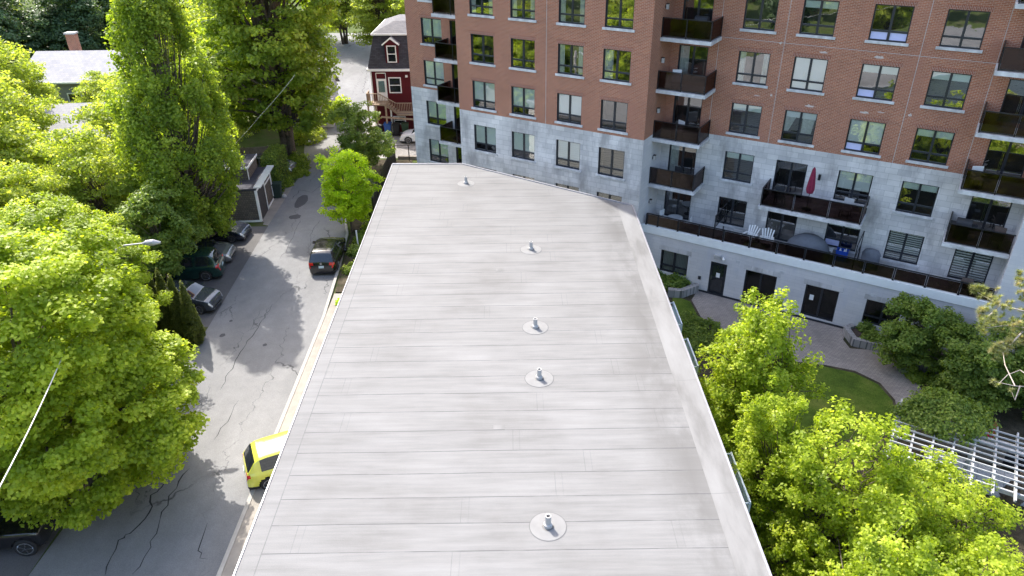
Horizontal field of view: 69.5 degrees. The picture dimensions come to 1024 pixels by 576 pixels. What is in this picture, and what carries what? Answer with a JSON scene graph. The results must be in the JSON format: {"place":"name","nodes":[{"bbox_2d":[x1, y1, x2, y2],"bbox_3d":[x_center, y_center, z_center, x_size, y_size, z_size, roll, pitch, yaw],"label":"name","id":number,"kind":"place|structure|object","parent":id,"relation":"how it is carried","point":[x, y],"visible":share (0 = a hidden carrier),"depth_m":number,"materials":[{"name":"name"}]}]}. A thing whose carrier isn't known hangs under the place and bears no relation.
{"place":"outdoors","nodes":[
{"label":"outdoors","id":0,"kind":"place"},
{"bbox_2d":[0,473,96,575],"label":"driveway","id":1,"kind":"structure","parent":0,"point":[13,562],"depth_m":27.69,"materials":[{"name":"grey asphalt"}]},
{"bbox_2d":[0,498,60,555],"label":"off roader","id":2,"kind":"object","parent":1,"relation":"on","point":[25,541],"visible":0.42,"depth_m":27.59,"materials":[{"name":"metal"}]},
{"bbox_2d":[24,31,143,102],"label":"grey house","id":3,"kind":"structure","parent":0,"point":[64,70],"depth_m":71.71,"materials":[{"name":"white paint"}]},
{"bbox_2d":[119,226,267,326],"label":"driveway","id":4,"kind":"structure","parent":0,"point":[225,282],"depth_m":47.83,"materials":[{"name":"grey asphalt"}]},
{"bbox_2d":[145,247,225,283],"bbox_3d":[-20.770,-1.491,46.448,4.925,1.758,2.240,-5,30,-7],"label":"estate suv","id":5,"kind":"object","parent":4,"relation":"on","point":[205,263],"visible":0.46,"depth_m":45.89,"materials":[{"name":"metal"}]},
{"bbox_2d":[155,280,222,313],"bbox_3d":[-19.198,0.431,43.298,3.925,1.513,2.040,2,30,5],"label":"hatchback","id":6,"kind":"object","parent":4,"relation":"on","point":[204,299],"visible":0.48,"depth_m":42.92,"materials":[{"name":"metal"}]},
{"bbox_2d":[29,33,373,575],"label":"road","id":7,"kind":"structure","parent":0,"point":[288,291],"depth_m":36.27,"materials":[{"name":"grey asphalt"}]},
{"bbox_2d":[242,430,288,489],"bbox_3d":[-9.205,6.994,31.462,4.325,1.636,2.180,-13,32,-21],"label":"compact suv","id":8,"kind":"object","parent":7,"relation":"on","point":[260,456],"visible":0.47,"depth_m":30.36,"materials":[{"name":"metal"}]},
{"bbox_2d":[216,165,348,575],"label":"kerb","id":9,"kind":"structure","parent":7,"relation":"on","point":[232,540],"depth_m":35.62,"materials":[{"name":"concrete"}]},
{"bbox_2d":[308,237,345,273],"bbox_3d":[-12.036,-2.458,48.151,2.160,1.533,4.225,-1,30,-1],"label":"hatchback","id":10,"kind":"object","parent":7,"relation":"on","point":[326,254],"visible":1,"depth_m":46.60,"materials":[{"name":"metal"}]},
{"bbox_2d":[221,293,341,575],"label":"sidewalk","id":11,"kind":"structure","parent":0,"point":[241,539],"depth_m":34.38,"materials":[{"name":"concrete"}]},
{"bbox_2d":[19,0,716,575],"bbox_3d":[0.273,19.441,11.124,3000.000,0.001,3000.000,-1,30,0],"label":"ground","id":12,"kind":"structure","parent":0,"point":[261,138],"depth_m":69.64,"materials":[{"name":"soil"}]},
{"bbox_2d":[0,36,45,107],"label":"ornamental maple","id":13,"kind":"object","parent":12,"relation":"on","point":[19,71],"visible":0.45,"depth_m":60.33,"materials":[{"name":"green plant"}]},
{"bbox_2d":[0,0,50,89],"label":"dark tree","id":14,"kind":"object","parent":12,"relation":"on","point":[10,18],"visible":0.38,"depth_m":80.06,"materials":[{"name":"green plant"}]},
{"bbox_2d":[0,70,67,157],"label":"ornamental maple","id":15,"kind":"object","parent":12,"relation":"on","point":[37,114],"visible":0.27,"depth_m":55.59,"materials":[{"name":"green plant"}]},
{"bbox_2d":[0,58,69,103],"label":"ornamental maple","id":16,"kind":"object","parent":12,"relation":"on","point":[39,89],"visible":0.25,"depth_m":66.31,"materials":[{"name":"green plant"}]},
{"bbox_2d":[0,73,71,190],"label":"ornamental maple","id":17,"kind":"object","parent":12,"relation":"on","point":[9,132],"visible":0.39,"depth_m":48.24,"materials":[{"name":"green plant"}]},
{"bbox_2d":[0,162,94,228],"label":"ornamental maple","id":18,"kind":"object","parent":12,"relation":"on","point":[35,179],"visible":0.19,"depth_m":41.56,"materials":[{"name":"green plant"}]},
{"bbox_2d":[13,0,110,50],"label":"dark tree","id":19,"kind":"object","parent":12,"relation":"on","point":[57,22],"visible":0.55,"depth_m":82.11,"materials":[{"name":"green plant"}]},
{"bbox_2d":[10,102,135,165],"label":"grey house","id":20,"kind":"structure","parent":12,"relation":"on","point":[64,108],"depth_m":59.90,"materials":[{"name":"white paint"}]},
{"bbox_2d":[28,125,145,233],"bbox_3d":[-26.441,-5.963,47.196,7.675,9.111,7.447,-10,31,-16],"label":"ornamental maple","id":21,"kind":"object","parent":12,"relation":"on","point":[107,185],"visible":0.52,"depth_m":44.87,"materials":[{"name":"green plant"}]},
{"bbox_2d":[0,191,173,337],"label":"maple tree","id":22,"kind":"object","parent":12,"relation":"on","point":[55,208],"visible":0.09,"depth_m":35.23,"materials":[{"name":"green plant"}]},
{"bbox_2d":[69,70,116,102],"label":"ornamental maple","id":23,"kind":"object","parent":12,"relation":"on","point":[91,87],"visible":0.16,"depth_m":64.69,"materials":[{"name":"green plant"}]},
{"bbox_2d":[0,208,209,530],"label":"maple tree","id":24,"kind":"object","parent":12,"relation":"on","point":[119,360],"visible":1,"depth_m":26.02,"materials":[{"name":"green plant"}]},
{"bbox_2d":[63,63,202,190],"bbox_3d":[-26.280,-10.354,52.909,9.348,11.097,9.070,-12,32,-19],"label":"ornamental maple","id":25,"kind":"object","parent":12,"relation":"on","point":[96,113],"visible":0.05,"depth_m":51.13,"materials":[{"name":"green plant"}]},
{"bbox_2d":[111,177,212,279],"bbox_3d":[-20.692,-3.059,44.144,5.562,6.977,5.289,-21,35,-31],"label":"street tree","id":26,"kind":"object","parent":12,"relation":"on","point":[178,238],"visible":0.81,"depth_m":42.81,"materials":[{"name":"green plant"}]},
{"bbox_2d":[101,0,245,245],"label":"columnar tree","id":27,"kind":"object","parent":12,"relation":"on","point":[171,158],"visible":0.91,"depth_m":43.99,"materials":[{"name":"green plant"}]},
{"bbox_2d":[167,273,190,338],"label":"cedar","id":28,"kind":"object","parent":12,"relation":"on","point":[175,312],"visible":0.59,"depth_m":39.63,"materials":[{"name":"green plant"}]},
{"bbox_2d":[179,280,205,346],"bbox_3d":[-17.242,1.365,39.418,1.158,4.068,1.251,-12,32,-19],"label":"cedar","id":29,"kind":"object","parent":12,"relation":"on","point":[192,319],"visible":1,"depth_m":39.44,"materials":[{"name":"green plant"}]},
{"bbox_2d":[175,1,258,109],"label":"background tree","id":30,"kind":"object","parent":12,"relation":"on","point":[198,12],"visible":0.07,"depth_m":66.35,"materials":[{"name":"green plant"}]},
{"bbox_2d":[196,153,273,222],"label":"garage","id":31,"kind":"structure","parent":12,"relation":"on","point":[255,200],"depth_m":53.90,"materials":[{"name":"grey wood"}]},
{"bbox_2d":[177,0,353,157],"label":"elm tree","id":32,"kind":"object","parent":12,"relation":"on","point":[276,48],"visible":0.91,"depth_m":58.73,"materials":[{"name":"green plant"}]},
{"bbox_2d":[259,144,292,193],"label":"tree","id":33,"kind":"object","parent":12,"relation":"on","point":[275,155],"visible":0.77,"depth_m":58.23,"materials":[{"name":"green plant"}]},
{"bbox_2d":[296,0,366,43],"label":"background tree","id":34,"kind":"object","parent":12,"relation":"on","point":[338,25],"visible":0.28,"depth_m":105.76,"materials":[{"name":"green plant"}]},
{"bbox_2d":[341,0,402,45],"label":"background tree","id":35,"kind":"object","parent":12,"relation":"on","point":[374,16],"visible":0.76,"depth_m":97.79,"materials":[{"name":"green plant"}]},
{"bbox_2d":[333,159,411,291],"bbox_3d":[-9.620,-5.676,55.078,7.264,0.001,24.731,-7,30,-10],"label":"planting bed","id":36,"kind":"object","parent":12,"relation":"on","point":[343,278],"visible":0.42,"depth_m":51.75,"materials":[{"name":"brown soil"}]},
{"bbox_2d":[313,145,384,231],"bbox_3d":[-11.096,-6.534,50.771,4.655,6.176,4.472,-1,30,0],"label":"street tree","id":37,"kind":"object","parent":36,"relation":"on","point":[352,205],"visible":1,"depth_m":49.84,"materials":[{"name":"green plant"}]},
{"bbox_2d":[326,100,396,171],"bbox_3d":[-11.909,-11.697,59.365,5.284,6.628,5.024,17,34,28],"label":"street tree","id":38,"kind":"object","parent":36,"relation":"on","point":[371,147],"visible":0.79,"depth_m":58.49,"materials":[{"name":"green plant"}]},
{"bbox_2d":[367,119,415,157],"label":"parking lot","id":39,"kind":"structure","parent":12,"relation":"on","point":[402,149],"depth_m":68.14,"materials":[{"name":"grey asphalt"}]},
{"bbox_2d":[366,14,413,131],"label":"red house","id":40,"kind":"structure","parent":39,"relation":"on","point":[388,68],"depth_m":69.18,"materials":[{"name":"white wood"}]},
{"bbox_2d":[404,0,1023,352],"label":"apartment building","id":41,"kind":"structure","parent":12,"relation":"on","point":[897,120],"depth_m":39.95,"materials":[{"name":"brick"}]},
{"bbox_2d":[420,17,441,46],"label":"window","id":42,"kind":"structure","parent":41,"relation":"in","point":[430,28],"depth_m":49.45,"materials":[{"name":"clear glass"}]},
{"bbox_2d":[423,60,443,87],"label":"window","id":43,"kind":"structure","parent":41,"relation":"in","point":[433,71],"depth_m":50.83,"materials":[{"name":"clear glass"}]},
{"bbox_2d":[469,34,495,66],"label":"window","id":44,"kind":"structure","parent":41,"relation":"in","point":[482,46],"depth_m":44.85,"materials":[{"name":"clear glass"}]},
{"bbox_2d":[471,80,496,112],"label":"window","id":45,"kind":"structure","parent":41,"relation":"in","point":[483,92],"depth_m":45.88,"materials":[{"name":"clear glass"}]},
{"bbox_2d":[473,124,497,155],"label":"window","id":46,"kind":"structure","parent":41,"relation":"in","point":[485,137],"depth_m":47.27,"materials":[{"name":"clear glass"}]},
{"bbox_2d":[509,86,535,119],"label":"window","id":47,"kind":"structure","parent":41,"relation":"in","point":[522,99],"depth_m":44.56,"materials":[{"name":"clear glass"}]},
{"bbox_2d":[509,38,535,72],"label":"window","id":48,"kind":"structure","parent":41,"relation":"in","point":[522,51],"depth_m":43.55,"materials":[{"name":"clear glass"}]},
{"bbox_2d":[508,0,536,22],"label":"window","id":49,"kind":"structure","parent":41,"relation":"in","point":[520,10],"depth_m":42.15,"materials":[{"name":"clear glass"}]},
{"bbox_2d":[510,131,535,163],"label":"window","id":50,"kind":"structure","parent":41,"relation":"in","point":[522,144],"depth_m":45.96,"materials":[{"name":"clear glass"}]},
{"bbox_2d":[554,139,580,172],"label":"window","id":51,"kind":"structure","parent":41,"relation":"in","point":[567,153],"depth_m":44.52,"materials":[{"name":"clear glass"}]},
{"bbox_2d":[554,93,582,127],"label":"window","id":52,"kind":"structure","parent":41,"relation":"in","point":[568,106],"depth_m":43.13,"materials":[{"name":"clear glass"}]},
{"bbox_2d":[555,43,583,78],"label":"window","id":53,"kind":"structure","parent":41,"relation":"in","point":[570,57],"depth_m":41.95,"materials":[{"name":"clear glass"}]},
{"bbox_2d":[556,0,585,27],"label":"window","id":54,"kind":"structure","parent":41,"relation":"in","point":[572,12],"depth_m":40.65,"materials":[{"name":"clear glass"}]},
{"bbox_2d":[595,147,624,181],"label":"window","id":55,"kind":"structure","parent":41,"relation":"in","point":[610,161],"depth_m":43.57,"materials":[{"name":"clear glass"}]},
{"bbox_2d":[597,99,627,134],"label":"window","id":56,"kind":"structure","parent":41,"relation":"in","point":[613,117],"depth_m":42.18,"materials":[{"name":"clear glass"}]},
{"bbox_2d":[600,49,630,85],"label":"window","id":57,"kind":"structure","parent":41,"relation":"in","point":[616,63],"depth_m":40.66,"materials":[{"name":"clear glass"}]},
{"bbox_2d":[602,0,634,32],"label":"window","id":58,"kind":"structure","parent":41,"relation":"in","point":[619,14],"depth_m":39.44,"materials":[{"name":"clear glass"}]},
{"bbox_2d":[664,190,690,219],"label":"balcony door","id":59,"kind":"structure","parent":41,"relation":"in","point":[674,203],"depth_m":45.84,"materials":[{"name":"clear glass"}]},
{"bbox_2d":[668,144,696,174],"bbox_3d":[10.257,-7.759,44.035,1.650,1.950,0.700,16,34,27],"label":"balcony door","id":60,"kind":"structure","parent":41,"relation":"in","point":[683,157],"depth_m":44.23,"materials":[{"name":"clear glass"}]},
{"bbox_2d":[672,96,702,126],"bbox_3d":[10.223,-10.176,42.652,1.650,1.950,0.700,16,34,27],"label":"balcony door","id":61,"kind":"structure","parent":41,"relation":"in","point":[686,109],"depth_m":42.94,"materials":[{"name":"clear glass"}]},
{"bbox_2d":[677,44,708,76],"bbox_3d":[10.189,-12.593,41.268,1.650,1.950,0.700,16,34,27],"label":"balcony door","id":62,"kind":"structure","parent":41,"relation":"in","point":[691,59],"depth_m":41.34,"materials":[{"name":"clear glass"}]},
{"bbox_2d":[682,0,713,20],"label":"balcony door","id":63,"kind":"structure","parent":41,"relation":"in","point":[691,8],"depth_m":40.16,"materials":[{"name":"black glass"}]},
{"bbox_2d":[707,261,726,294],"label":"entrance door","id":64,"kind":"structure","parent":41,"relation":"in","point":[717,275],"depth_m":43.54,"materials":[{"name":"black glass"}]},
{"bbox_2d":[713,196,746,230],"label":"window","id":65,"kind":"structure","parent":41,"relation":"in","point":[736,209],"depth_m":44.01,"materials":[{"name":"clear glass"}]},
{"bbox_2d":[719,151,754,185],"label":"window","id":66,"kind":"structure","parent":41,"relation":"in","point":[738,167],"depth_m":42.63,"materials":[{"name":"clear glass"}]},
{"bbox_2d":[726,102,761,138],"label":"window","id":67,"kind":"structure","parent":41,"relation":"in","point":[744,118],"depth_m":41.25,"materials":[{"name":"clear glass"}]},
{"bbox_2d":[732,51,770,88],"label":"window","id":68,"kind":"structure","parent":41,"relation":"in","point":[752,67],"depth_m":39.78,"materials":[{"name":"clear glass"}]},
{"bbox_2d":[741,270,776,304],"bbox_3d":[14.351,-0.138,42.629,1.750,1.950,0.700,16,34,27],"label":"balcony door","id":69,"kind":"structure","parent":41,"relation":"in","point":[765,283],"depth_m":42.92,"materials":[{"name":"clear glass"}]},
{"bbox_2d":[740,0,778,33],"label":"window","id":70,"kind":"structure","parent":41,"relation":"in","point":[760,15],"depth_m":38.54,"materials":[{"name":"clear glass"}]},
{"bbox_2d":[764,211,797,241],"bbox_3d":[15.577,-3.779,42.558,1.650,1.950,0.700,16,34,27],"label":"balcony door","id":71,"kind":"structure","parent":41,"relation":"in","point":[784,225],"depth_m":42.94,"materials":[{"name":"black glass"}]},
{"bbox_2d":[772,160,807,196],"bbox_3d":[15.543,-6.196,41.174,1.650,1.950,0.700,16,34,27],"label":"balcony door","id":72,"kind":"structure","parent":41,"relation":"in","point":[791,175],"depth_m":41.46,"materials":[{"name":"black glass"}]},
{"bbox_2d":[778,110,817,147],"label":"window","id":73,"kind":"structure","parent":41,"relation":"in","point":[798,128],"depth_m":39.70,"materials":[{"name":"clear glass"}]},
{"bbox_2d":[786,56,827,95],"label":"window","id":74,"kind":"structure","parent":41,"relation":"in","point":[808,74],"depth_m":38.22,"materials":[{"name":"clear glass"}]},
{"bbox_2d":[786,233,828,256],"bbox_3d":[16.504,-2.390,41.124,2.370,1.300,1.403,16,34,27],"label":"patio umbrella","id":75,"kind":"object","parent":41,"relation":"on","point":[812,241],"visible":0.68,"depth_m":40.62,"materials":[{"name":"grey fabric"}]},
{"bbox_2d":[796,0,839,39],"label":"window","id":76,"kind":"structure","parent":41,"relation":"in","point":[819,17],"depth_m":37.12,"materials":[{"name":"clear glass"}]},
{"bbox_2d":[800,284,838,321],"bbox_3d":[17.177,0.680,41.090,1.730,1.910,0.700,16,34,27],"label":"balcony door","id":77,"kind":"structure","parent":41,"relation":"in","point":[823,304],"depth_m":41.41,"materials":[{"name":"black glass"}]},
{"bbox_2d":[824,223,859,253],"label":"window","id":78,"kind":"structure","parent":41,"relation":"in","point":[836,236],"depth_m":41.23,"materials":[{"name":"clear glass"}]},
{"bbox_2d":[830,170,872,207],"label":"window","id":79,"kind":"structure","parent":41,"relation":"in","point":[852,185],"depth_m":39.51,"materials":[{"name":"clear glass"}]},
{"bbox_2d":[841,119,885,157],"bbox_3d":[18.286,-7.841,38.213,1.940,1.790,0.770,16,34,27],"label":"window","id":80,"kind":"structure","parent":41,"relation":"in","point":[864,138],"depth_m":38.10,"materials":[{"name":"clear glass"}]},
{"bbox_2d":[852,64,899,104],"bbox_3d":[18.252,-10.258,36.830,1.940,1.790,0.770,16,34,27],"label":"window","id":81,"kind":"structure","parent":41,"relation":"in","point":[878,82],"depth_m":36.98,"materials":[{"name":"clear glass"}]},
{"bbox_2d":[861,299,899,325],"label":"window","id":82,"kind":"structure","parent":41,"relation":"in","point":[873,310],"depth_m":39.90,"materials":[{"name":"black glass"}]},
{"bbox_2d":[864,4,914,46],"bbox_3d":[18.218,-12.675,35.446,1.940,1.790,0.770,16,34,27],"label":"window","id":83,"kind":"structure","parent":41,"relation":"in","point":[891,24],"depth_m":35.57,"materials":[{"name":"clear glass"}]},
{"bbox_2d":[880,230,924,267],"bbox_3d":[20.984,-2.229,39.556,1.920,1.790,0.770,16,34,27],"label":"window","id":84,"kind":"structure","parent":41,"relation":"in","point":[900,247],"depth_m":39.57,"materials":[{"name":"clear glass"}]},
{"bbox_2d":[892,181,938,220],"bbox_3d":[20.950,-4.646,38.172,1.920,1.790,0.770,16,34,27],"label":"window","id":85,"kind":"structure","parent":41,"relation":"in","point":[915,199],"depth_m":38.34,"materials":[{"name":"clear glass"}]},
{"bbox_2d":[905,128,954,168],"bbox_3d":[20.916,-7.063,36.789,1.920,1.790,0.770,16,34,27],"label":"window","id":86,"kind":"structure","parent":41,"relation":"in","point":[932,148],"depth_m":36.95,"materials":[{"name":"clear glass"}]},
{"bbox_2d":[920,71,971,112],"bbox_3d":[20.882,-9.480,35.406,1.920,1.790,0.770,16,34,27],"label":"window","id":87,"kind":"structure","parent":41,"relation":"in","point":[946,91],"depth_m":35.55,"materials":[{"name":"clear glass"}]},
{"bbox_2d":[935,9,990,52],"bbox_3d":[20.848,-11.897,34.023,1.920,1.790,0.770,16,34,27],"label":"window","id":88,"kind":"structure","parent":41,"relation":"in","point":[964,30],"depth_m":34.21,"materials":[{"name":"clear glass"}]},
{"bbox_2d":[947,249,993,284],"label":"window","id":89,"kind":"structure","parent":41,"relation":"in","point":[966,264],"depth_m":38.22,"materials":[{"name":"clear glass"}]},
{"bbox_2d":[966,196,1012,230],"bbox_3d":[23.689,-3.788,36.766,1.710,1.950,0.700,16,34,27],"label":"balcony door","id":90,"kind":"structure","parent":41,"relation":"in","point":[985,213],"depth_m":37.03,"materials":[{"name":"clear glass"}]},
{"bbox_2d":[982,139,1023,179],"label":"balcony door","id":91,"kind":"structure","parent":41,"relation":"in","point":[1002,157],"depth_m":35.65,"materials":[{"name":"clear glass"}]},
{"bbox_2d":[1000,79,1023,122],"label":"balcony door","id":92,"kind":"structure","parent":41,"relation":"in","point":[1013,101],"depth_m":34.41,"materials":[{"name":"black glass"}]},
{"bbox_2d":[233,163,771,575],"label":"flat roof building","id":93,"kind":"structure","parent":0,"point":[503,380],"depth_m":22.82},
{"bbox_2d":[692,291,922,429],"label":"paved patio","id":94,"kind":"structure","parent":0,"point":[831,345],"depth_m":39.08,"materials":[{"name":"stone"}]},
{"bbox_2d":[763,364,894,441],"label":"lawn","id":95,"kind":"structure","parent":0,"point":[863,394],"depth_m":35.44,"materials":[{"name":"green plant"}]},
{"bbox_2d":[666,287,1023,575],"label":"garden soil","id":96,"kind":"structure","parent":0,"point":[1011,421],"depth_m":32.86,"materials":[{"name":"brown soil"}]},
{"bbox_2d":[681,316,722,344],"bbox_3d":[10.295,2.134,40.323,3.078,0.889,3.034,14,33,25],"label":"shrub","id":97,"kind":"object","parent":96,"relation":"on","point":[701,325],"visible":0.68,"depth_m":39.97,"materials":[{"name":"green plant"}]},
{"bbox_2d":[693,286,830,475],"bbox_3d":[9.323,3.874,28.964,5.304,9.276,5.904,-22,36,-33],"label":"courtyard maple","id":98,"kind":"object","parent":96,"relation":"on","point":[743,370],"visible":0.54,"depth_m":27.37,"materials":[{"name":"green plant"}]},
{"bbox_2d":[719,375,822,575],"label":"courtyard maple","id":99,"kind":"object","parent":96,"relation":"on","point":[758,430],"visible":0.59,"depth_m":24.71,"materials":[{"name":"green plant"}]},
{"bbox_2d":[747,395,944,575],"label":"courtyard maple","id":100,"kind":"object","parent":96,"relation":"on","point":[804,547],"visible":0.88,"depth_m":22.91,"materials":[{"name":"green plant"}]},
{"bbox_2d":[808,507,958,575],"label":"courtyard maple","id":101,"kind":"object","parent":96,"relation":"on","point":[874,558],"visible":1,"depth_m":18.47,"materials":[{"name":"green plant"}]},
{"bbox_2d":[842,323,937,375],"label":"retaining wall","id":102,"kind":"structure","parent":96,"relation":"on","point":[852,339],"depth_m":39.05,"materials":[{"name":"concrete"}]},
{"bbox_2d":[872,291,963,372],"bbox_3d":[19.902,2.303,36.191,3.876,4.562,3.503,13,33,23],"label":"shade tree","id":103,"kind":"object","parent":96,"relation":"on","point":[906,339],"visible":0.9,"depth_m":35.76,"materials":[{"name":"green plant"}]},
{"bbox_2d":[824,445,1023,575],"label":"courtyard maple","id":104,"kind":"object","parent":96,"relation":"on","point":[947,528],"visible":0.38,"depth_m":23.09,"materials":[{"name":"green plant"}]},
{"bbox_2d":[886,384,1001,450],"bbox_3d":[17.590,6.005,30.519,4.036,3.647,3.460,19,35,31],"label":"climbing vine","id":105,"kind":"object","parent":96,"relation":"on","point":[924,406],"visible":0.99,"depth_m":29.56,"materials":[{"name":"green plant"}]},
{"bbox_2d":[883,398,1023,502],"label":"pergola","id":106,"kind":"object","parent":96,"relation":"on","point":[1017,448],"visible":0.36,"depth_m":28.31,"materials":[{"name":"white wood"}]},
{"bbox_2d":[910,531,1023,575],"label":"courtyard maple","id":107,"kind":"object","parent":96,"relation":"on","point":[1004,564],"visible":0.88,"depth_m":20.46,"materials":[{"name":"green plant"}]},
{"bbox_2d":[926,448,1023,506],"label":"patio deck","id":108,"kind":"structure","parent":96,"relation":"on","point":[996,494],"depth_m":30.80,"materials":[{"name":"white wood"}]},
{"bbox_2d":[927,317,1023,412],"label":"shade tree","id":109,"kind":"object","parent":96,"relation":"on","point":[972,365],"visible":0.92,"depth_m":33.18,"materials":[{"name":"green plant"}]},
{"bbox_2d":[936,431,1023,469],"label":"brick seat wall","id":110,"kind":"structure","parent":96,"relation":"on","point":[990,453],"depth_m":31.32,"materials":[{"name":"brick"}]},
{"bbox_2d":[969,268,1023,505],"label":"pine tree","id":111,"kind":"object","parent":96,"relation":"on","point":[992,316],"visible":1,"depth_m":25.29,"materials":[{"name":"green plant"}]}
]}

